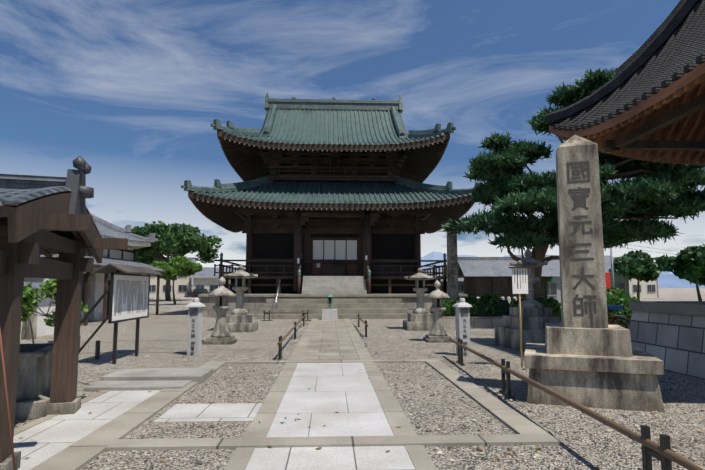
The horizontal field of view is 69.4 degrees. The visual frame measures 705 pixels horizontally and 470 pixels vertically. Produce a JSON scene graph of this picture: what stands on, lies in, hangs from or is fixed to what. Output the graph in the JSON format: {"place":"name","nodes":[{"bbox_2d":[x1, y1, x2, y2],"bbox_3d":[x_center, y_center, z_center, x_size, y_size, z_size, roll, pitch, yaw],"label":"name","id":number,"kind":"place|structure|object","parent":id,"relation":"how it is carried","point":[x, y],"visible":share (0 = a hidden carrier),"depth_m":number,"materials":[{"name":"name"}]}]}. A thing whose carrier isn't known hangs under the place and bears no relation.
{"place":"outdoors","nodes":[
{"label":"outdoors","id":0,"kind":"place"},
{"bbox_2d":[20,248,164,339],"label":"building","id":1,"kind":"structure","parent":0,"point":[95,286],"depth_m":23.94,"materials":[{"name":"paint"}]},
{"bbox_2d":[90,213,157,248],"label":"roof","id":2,"kind":"structure","parent":1,"relation":"on","point":[106,229],"depth_m":28.74,"materials":[{"name":"grey tile"}]},
{"bbox_2d":[142,257,195,296],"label":"house","id":3,"kind":"structure","parent":0,"point":[183,285],"depth_m":86.92,"materials":[{"name":"beige paint"}]},
{"bbox_2d":[245,446,415,469],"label":"path","id":4,"kind":"structure","parent":0,"point":[348,458],"depth_m":4.58,"materials":[{"name":"white stone"}]},
{"bbox_2d":[302,319,358,359],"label":"path","id":5,"kind":"structure","parent":0,"point":[337,339],"depth_m":14.06,"materials":[{"name":"beige stone"}]},
{"bbox_2d":[322,293,337,319],"bbox_3d":[-1.102,3.447,24.808,0.780,1.340,0.700,0,-6,-2],"label":"lantern","id":6,"kind":"object","parent":5,"relation":"on","point":[329,313],"visible":0.98,"depth_m":24.46,"materials":[{"name":"stone"}]},
{"bbox_2d":[263,92,404,137],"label":"roof ridge","id":7,"kind":"structure","parent":0,"point":[373,104],"depth_m":36.32,"materials":[{"name":"green metal"}]},
{"bbox_2d":[279,175,388,176],"bbox_3d":[-1.322,-3.185,35.983,7.540,0.360,7.540,0,-6,-2],"label":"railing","id":8,"kind":"object","parent":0,"point":[336,176],"depth_m":32.27,"materials":[{"name":"brown wood"}]},
{"bbox_2d":[0,0,704,266],"label":"sky","id":9,"kind":"structure","parent":0,"point":[134,89],"materials":[{"name":"blue"}]},
{"bbox_2d":[14,288,704,469],"bbox_3d":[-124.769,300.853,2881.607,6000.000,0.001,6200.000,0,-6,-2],"label":"ground","id":10,"kind":"structure","parent":0,"point":[395,339],"depth_m":7.37,"materials":[{"name":"beige gravel"}]},
{"bbox_2d":[0,327,15,469],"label":"rod","id":11,"kind":"object","parent":10,"relation":"on","point":[8,410],"visible":1,"depth_m":3.97,"materials":[{"name":"brown wood"}]},
{"bbox_2d":[21,302,37,339],"bbox_3d":[-9.752,2.537,15.370,0.340,1.200,0.260,-2,-6,17],"label":"stone marker","id":12,"kind":"object","parent":10,"relation":"on","point":[26,334],"visible":0.56,"depth_m":15.24,"materials":[{"name":"grey stone"}]},
{"bbox_2d":[15,343,52,419],"bbox_3d":[-4.318,1.852,6.620,1.000,0.755,1.500,2,-6,-16],"label":"basin","id":13,"kind":"object","parent":10,"relation":"on","point":[34,382],"visible":0.44,"depth_m":6.19,"materials":[{"name":"stone"}]},
{"bbox_2d":[21,279,87,343],"bbox_3d":[-7.024,1.825,11.473,1.767,1.830,1.377,0,-6,-2],"label":"young tree","id":14,"kind":"object","parent":10,"relation":"on","point":[31,294],"visible":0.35,"depth_m":11.30,"materials":[{"name":"green plant"}]},
{"bbox_2d":[14,390,110,435],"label":"stone curb","id":15,"kind":"structure","parent":10,"relation":"on","point":[25,427],"depth_m":5.92,"materials":[{"name":"beige stone"}]},
{"bbox_2d":[0,156,127,469],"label":"wooden pavilion","id":16,"kind":"structure","parent":10,"relation":"on","point":[48,217],"depth_m":5.20,"materials":[{"name":"brown wood"}]},
{"bbox_2d":[13,390,160,469],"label":"walk","id":17,"kind":"structure","parent":10,"relation":"on","point":[51,437],"depth_m":5.64,"materials":[{"name":"white stone"}]},
{"bbox_2d":[48,263,162,363],"bbox_3d":[-5.485,1.680,11.023,1.935,2.034,2.255,0,-6,-2],"label":"notice board","id":18,"kind":"object","parent":10,"relation":"on","point":[129,288],"visible":0.85,"depth_m":10.84,"materials":[{"name":"white"}]},
{"bbox_2d":[30,361,226,469],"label":"stone curb","id":19,"kind":"object","parent":10,"relation":"on","point":[83,451],"visible":0.89,"depth_m":5.37,"materials":[{"name":"beige stone"}]},
{"bbox_2d":[84,380,191,390],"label":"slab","id":20,"kind":"structure","parent":10,"relation":"on","point":[138,385],"depth_m":7.74,"materials":[{"name":"stone"}]},
{"bbox_2d":[80,351,214,352],"bbox_3d":[-6.311,2.798,12.131,6.000,0.012,0.120,0,-6,-2],"label":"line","id":21,"kind":"object","parent":10,"relation":"on","point":[149,352],"visible":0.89,"depth_m":12.14,"materials":[{"name":"beige stone"}]},
{"bbox_2d":[136,251,166,264],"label":"tree","id":22,"kind":"object","parent":10,"relation":"on","point":[148,260],"visible":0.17,"depth_m":68.05,"materials":[{"name":"green plant"}]},
{"bbox_2d":[29,339,278,340],"bbox_3d":[-5.733,3.091,14.959,7.400,0.012,0.150,0,-6,-2],"label":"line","id":23,"kind":"object","parent":10,"relation":"on","point":[156,340],"visible":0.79,"depth_m":14.88,"materials":[{"name":"grey stone"}]},
{"bbox_2d":[100,368,212,383],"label":"slab","id":24,"kind":"structure","parent":10,"relation":"on","point":[199,375],"depth_m":8.37,"materials":[{"name":"stone"}]},
{"bbox_2d":[129,221,223,300],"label":"tree","id":25,"kind":"object","parent":10,"relation":"on","point":[175,240],"visible":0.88,"depth_m":58.76,"materials":[{"name":"green plant"}]},
{"bbox_2d":[150,256,202,304],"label":"tree","id":26,"kind":"object","parent":10,"relation":"on","point":[180,265],"visible":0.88,"depth_m":45.59,"materials":[{"name":"green plant"}]},
{"bbox_2d":[186,298,204,355],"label":"stone pillar","id":27,"kind":"structure","parent":10,"relation":"on","point":[194,336],"depth_m":11.69,"materials":[{"name":"stone"}]},
{"bbox_2d":[187,289,210,296],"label":"car","id":28,"kind":"object","parent":10,"relation":"on","point":[194,292],"visible":0.48,"depth_m":83.53,"materials":[{"name":"black metal"}]},
{"bbox_2d":[153,403,261,422],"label":"slab","id":29,"kind":"structure","parent":10,"relation":"on","point":[225,412],"depth_m":6.21,"materials":[{"name":"white stone"}]},
{"bbox_2d":[190,267,245,296],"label":"house","id":30,"kind":"structure","parent":10,"relation":"on","point":[205,278],"depth_m":84.94,"materials":[{"name":"beige paint"}]},
{"bbox_2d":[202,277,237,344],"bbox_3d":[-3.701,2.101,14.370,0.800,1.860,0.800,0,-6,-2],"label":"lantern","id":31,"kind":"object","parent":10,"relation":"on","point":[220,334],"visible":1,"depth_m":14.18,"materials":[{"name":"stone"}]},
{"bbox_2d":[224,447,254,469],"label":"path","id":32,"kind":"structure","parent":10,"relation":"on","point":[239,458],"depth_m":4.54,"materials":[{"name":"beige stone"}]},
{"bbox_2d":[222,265,257,331],"bbox_3d":[-4.078,2.265,18.462,1.199,2.380,1.199,0,-6,-2],"label":"lantern","id":33,"kind":"object","parent":10,"relation":"on","point":[239,318],"visible":0.98,"depth_m":18.15,"materials":[{"name":"stone"}]},
{"bbox_2d":[242,363,297,437],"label":"path","id":34,"kind":"structure","parent":10,"relation":"on","point":[265,415],"depth_m":6.59,"materials":[{"name":"beige stone"}]},
{"bbox_2d":[275,279,279,318],"bbox_3d":[-3.831,3.219,26.148,0.035,2.070,1.990,0,-6,-2],"label":"step handrail","id":35,"kind":"object","parent":10,"relation":"on","point":[276,299],"visible":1,"depth_m":25.44,"materials":[{"name":"silver metal"}]},
{"bbox_2d":[261,310,310,320],"bbox_3d":[-3.116,3.773,23.882,2.340,0.500,0.063,0,-6,-2],"label":"cross rail","id":36,"kind":"object","parent":10,"relation":"on","point":[269,312],"visible":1,"depth_m":23.86,"materials":[{"name":"black wood"}]},
{"bbox_2d":[277,313,304,359],"bbox_3d":[-1.774,2.957,16.024,0.063,0.500,10.902,0,-6,-2],"label":"fence","id":37,"kind":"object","parent":10,"relation":"on","point":[281,339],"depth_m":12.43,"materials":[{"name":"black"}]},
{"bbox_2d":[288,319,317,359],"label":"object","id":38,"kind":"structure","parent":10,"relation":"on","point":[299,350],"depth_m":13.95,"materials":[{"name":"beige stone"}]},
{"bbox_2d":[267,363,393,436],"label":"path","id":39,"kind":"structure","parent":10,"relation":"on","point":[341,392],"depth_m":6.65,"materials":[{"name":"white stone"}]},
{"bbox_2d":[225,359,438,363],"bbox_3d":[-0.387,2.625,10.560,4.400,0.030,0.250,0,-6,-2],"label":"paving strip","id":40,"kind":"object","parent":10,"relation":"on","point":[319,361],"visible":0.93,"depth_m":10.47,"materials":[{"name":"beige stone"}]},
{"bbox_2d":[257,299,407,318],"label":"stone steps","id":41,"kind":"structure","parent":10,"relation":"on","point":[373,308],"depth_m":26.13,"materials":[{"name":"grey stone"}]},
{"bbox_2d":[198,294,466,316],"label":"platform","id":42,"kind":"structure","parent":10,"relation":"on","point":[253,304],"depth_m":26.97,"materials":[{"name":"stone"}]},
{"bbox_2d":[214,206,446,293],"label":"temple hall","id":43,"kind":"structure","parent":42,"relation":"on","point":[379,250],"depth_m":30.37,"materials":[{"name":"brown wood"}]},
{"bbox_2d":[181,173,479,233],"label":"roof","id":44,"kind":"structure","parent":43,"relation":"on","point":[218,202],"depth_m":29.61,"materials":[{"name":"green tile"}]},
{"bbox_2d":[258,147,409,181],"bbox_3d":[-1.322,-3.960,36.064,9.420,3.600,9.420,0,-6,-2],"label":"storey","id":45,"kind":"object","parent":44,"relation":"on","point":[312,165],"depth_m":32.02,"materials":[{"name":"brown wood"}]},
{"bbox_2d":[211,109,455,182],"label":"roof","id":46,"kind":"structure","parent":45,"relation":"on","point":[329,129],"depth_m":32.37,"materials":[{"name":"green tile"}]},
{"bbox_2d":[302,276,366,293],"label":"stairs","id":47,"kind":"structure","parent":42,"relation":"on","point":[334,284],"depth_m":28.00,"materials":[{"name":"stone"}]},
{"bbox_2d":[106,434,560,450],"bbox_3d":[-0.148,2.054,5.054,4.400,0.030,0.270,0,-6,-2],"label":"paving strip","id":48,"kind":"object","parent":10,"relation":"on","point":[326,441],"visible":1,"depth_m":5.02,"materials":[{"name":"beige stone"}]},
{"bbox_2d":[343,319,372,359],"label":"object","id":49,"kind":"structure","parent":10,"relation":"on","point":[361,350],"depth_m":13.95,"materials":[{"name":"beige stone"}]},
{"bbox_2d":[18,318,702,464],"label":"fallen leaves","id":50,"kind":"object","parent":10,"relation":"on","point":[356,381],"visible":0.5,"depth_m":6.50,"materials":[{"name":"brown plant"}]},
{"bbox_2d":[357,314,367,336],"bbox_3d":[0.339,3.193,18.305,0.063,0.500,5.302,0,-6,-3],"label":"fence","id":51,"kind":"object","parent":10,"relation":"on","point":[365,323],"depth_m":16.40,"materials":[{"name":"black"}]},
{"bbox_2d":[363,362,416,435],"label":"path","id":52,"kind":"structure","parent":10,"relation":"on","point":[395,415],"depth_m":6.68,"materials":[{"name":"beige stone"}]},
{"bbox_2d":[403,268,435,330],"bbox_3d":[2.549,2.376,19.141,1.199,2.300,1.199,0,-6,-2],"label":"stone lantern","id":53,"kind":"object","parent":10,"relation":"on","point":[420,318],"visible":0.96,"depth_m":18.83,"materials":[{"name":"stone"}]},
{"bbox_2d":[181,322,659,447],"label":"weeds","id":54,"kind":"object","parent":10,"relation":"on","point":[432,369],"visible":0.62,"depth_m":6.90,"materials":[{"name":"green plant"}]},
{"bbox_2d":[405,445,436,469],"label":"path","id":55,"kind":"structure","parent":10,"relation":"on","point":[421,459],"depth_m":4.59,"materials":[{"name":"beige stone"}]},
{"bbox_2d":[423,280,453,342],"bbox_3d":[2.484,2.199,14.829,0.757,1.760,0.757,0,-6,-2],"label":"lantern","id":56,"kind":"object","parent":10,"relation":"on","point":[437,333],"visible":1,"depth_m":14.65,"materials":[{"name":"stone"}]},
{"bbox_2d":[447,232,458,300],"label":"tall pillar","id":57,"kind":"structure","parent":10,"relation":"on","point":[452,274],"depth_m":23.75,"materials":[{"name":"stone"}]},
{"bbox_2d":[452,298,471,355],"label":"stone pillar","id":58,"kind":"structure","parent":10,"relation":"on","point":[462,311],"depth_m":11.62,"materials":[{"name":"stone"}]},
{"bbox_2d":[442,316,502,327],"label":"stone block","id":59,"kind":"structure","parent":10,"relation":"on","point":[480,321],"depth_m":19.47,"materials":[{"name":"grey stone"}]},
{"bbox_2d":[430,298,456,315],"bbox_3d":[3.738,3.109,20.439,1.326,1.306,1.466,0,-6,-2],"label":"bush","id":60,"kind":"object","parent":59,"relation":"in","point":[447,304],"visible":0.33,"depth_m":20.00,"materials":[{"name":"green plant"}]},
{"bbox_2d":[451,295,486,315],"bbox_3d":[4.616,3.068,20.217,1.577,1.378,1.467,0,-6,-2],"label":"bush","id":61,"kind":"object","parent":59,"relation":"in","point":[477,308],"visible":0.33,"depth_m":19.84,"materials":[{"name":"green plant"}]},
{"bbox_2d":[477,293,510,315],"bbox_3d":[5.678,3.061,20.603,1.641,1.463,1.480,0,-6,-2],"label":"bush","id":62,"kind":"object","parent":59,"relation":"in","point":[494,304],"visible":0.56,"depth_m":20.12,"materials":[{"name":"green plant"}]},
{"bbox_2d":[508,298,524,306],"bbox_3d":[6.789,3.129,20.204,1.407,1.270,1.494,0,-6,-2],"label":"bush","id":63,"kind":"object","parent":59,"relation":"in","point":[514,303],"visible":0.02,"depth_m":20.15,"materials":[{"name":"green plant"}]},
{"bbox_2d":[243,267,704,287],"bbox_3d":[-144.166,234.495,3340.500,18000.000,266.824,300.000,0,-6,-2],"label":"mount","id":64,"kind":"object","parent":10,"relation":"on","point":[670,281],"visible":0.02,"depth_m":3426.22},
{"bbox_2d":[426,361,548,433],"bbox_3d":[1.780,2.349,7.900,0.300,0.030,5.280,0,-6,-2],"label":"stone curb","id":65,"kind":"object","parent":10,"relation":"on","point":[512,419],"visible":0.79,"depth_m":6.67,"materials":[{"name":"beige stone"}]},
{"bbox_2d":[476,297,516,303],"bbox_3d":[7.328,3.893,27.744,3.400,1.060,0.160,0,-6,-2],"label":"building","id":66,"kind":"structure","parent":10,"relation":"on","point":[509,299],"depth_m":27.76,"materials":[{"name":"paint"}]},
{"bbox_2d":[458,257,559,301],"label":"building","id":67,"kind":"structure","parent":10,"relation":"on","point":[484,275],"depth_m":30.21,"materials":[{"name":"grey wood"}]},
{"bbox_2d":[508,267,530,366],"bbox_3d":[3.303,1.599,9.966,0.420,1.950,0.120,2,-6,-14],"label":"pole sign","id":68,"kind":"object","parent":10,"relation":"on","point":[519,280],"visible":1,"depth_m":10.02,"materials":[{"name":"white wood"}]},
{"bbox_2d":[494,249,559,350],"bbox_3d":[4.652,1.635,13.372,1.399,2.580,1.399,1,-6,-10],"label":"lantern","id":69,"kind":"object","parent":10,"relation":"on","point":[535,316],"visible":0.83,"depth_m":13.01,"materials":[{"name":"stone"}]},
{"bbox_2d":[421,251,672,274],"bbox_3d":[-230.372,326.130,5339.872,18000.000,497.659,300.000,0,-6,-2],"label":"mount","id":70,"kind":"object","parent":10,"relation":"on","point":[433,255],"visible":0.02,"depth_m":5521.14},
{"bbox_2d":[536,297,561,321],"bbox_3d":[7.720,3.112,20.455,1.524,1.291,1.320,0,-6,-2],"label":"bush","id":71,"kind":"object","parent":10,"relation":"on","point":[552,303],"visible":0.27,"depth_m":20.16,"materials":[{"name":"green plant"}]},
{"bbox_2d":[438,67,704,299],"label":"pine","id":72,"kind":"object","parent":10,"relation":"on","point":[510,188],"visible":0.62,"depth_m":20.51,"materials":[{"name":"green plant"}]},
{"bbox_2d":[449,338,704,469],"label":"rail","id":73,"kind":"object","parent":10,"relation":"on","point":[664,454],"visible":1,"depth_m":4.14,"materials":[{"name":"black wood"}]},
{"bbox_2d":[524,135,664,412],"bbox_3d":[3.367,0.393,7.508,1.640,3.840,1.640,-2,-6,19],"label":"monument","id":74,"kind":"object","parent":10,"relation":"on","point":[586,355],"visible":1,"depth_m":7.05,"materials":[{"name":"stone"}]},
{"bbox_2d":[610,248,613,287],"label":"pole","id":75,"kind":"object","parent":10,"relation":"on","point":[612,270],"visible":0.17,"depth_m":44.86,"materials":[{"name":"grey metal"}]},
{"bbox_2d":[605,272,610,287],"bbox_3d":[19.362,4.146,38.605,0.620,2.800,0.035,0,-6,-2],"label":"banner","id":76,"kind":"object","parent":75,"relation":"attached to","point":[607,280],"visible":0.31,"depth_m":38.68,"materials":[{"name":"red fabric"}]},
{"bbox_2d":[606,287,630,296],"bbox_3d":[13.535,3.597,27.173,2.561,1.747,2.112,0,-6,-2],"label":"bush","id":77,"kind":"object","parent":10,"relation":"on","point":[615,291],"visible":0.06,"depth_m":26.81,"materials":[{"name":"green plant"}]},
{"bbox_2d":[607,305,629,327],"bbox_3d":[7.332,2.573,14.900,1.831,1.070,0.542,1,-6,-10],"label":"bicycle","id":78,"kind":"object","parent":10,"relation":"on","point":[614,307],"visible":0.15,"depth_m":14.96,"materials":[{"name":"blue metal"}]},
{"bbox_2d":[606,294,638,328],"bbox_3d":[9.993,2.905,18.914,1.667,1.412,1.466,0,-6,-2],"label":"bush","id":79,"kind":"object","parent":10,"relation":"on","point":[622,300],"visible":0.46,"depth_m":18.55,"materials":[{"name":"green plant"}]},
{"bbox_2d":[610,250,661,300],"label":"tree","id":80,"kind":"object","parent":10,"relation":"on","point":[637,265],"visible":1,"depth_m":46.51,"materials":[{"name":"green plant"}]},
{"bbox_2d":[628,301,704,379],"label":"stone wall","id":81,"kind":"structure","parent":10,"relation":"on","point":[670,335],"depth_m":9.53,"materials":[{"name":"stone"}]},
{"bbox_2d":[691,270,704,285],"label":"tree","id":82,"kind":"object","parent":10,"relation":"on","point":[701,280],"visible":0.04,"depth_m":47.15,"materials":[{"name":"green plant"}]},
{"bbox_2d":[423,269,463,293],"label":"house","id":83,"kind":"structure","parent":0,"point":[460,285],"depth_m":67.06,"materials":[{"name":"white paint"}]},
{"bbox_2d":[515,255,629,302],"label":"building","id":84,"kind":"structure","parent":0,"point":[621,281],"depth_m":47.57,"materials":[{"name":"white paint"}]},
{"bbox_2d":[613,257,658,297],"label":"house","id":85,"kind":"structure","parent":0,"point":[649,289],"depth_m":79.85,"materials":[{"name":"paint"}]},
{"bbox_2d":[602,93,704,151],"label":"roof beam","id":86,"kind":"structure","parent":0,"point":[630,140],"depth_m":12.46,"materials":[{"name":"brown wood"}]},
{"bbox_2d":[546,0,704,164],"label":"roof","id":87,"kind":"structure","parent":86,"relation":"on","point":[660,71],"depth_m":12.48,"materials":[{"name":"black tile"}]},
{"label":"lawn","id":88,"kind":"structure","parent":0,"visible":0},
{"bbox_2d":[652,243,704,300],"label":"tree","id":89,"kind":"object","parent":88,"relation":"on","point":[688,263],"visible":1,"depth_m":42.50,"materials":[{"name":"green plant"}]}
]}

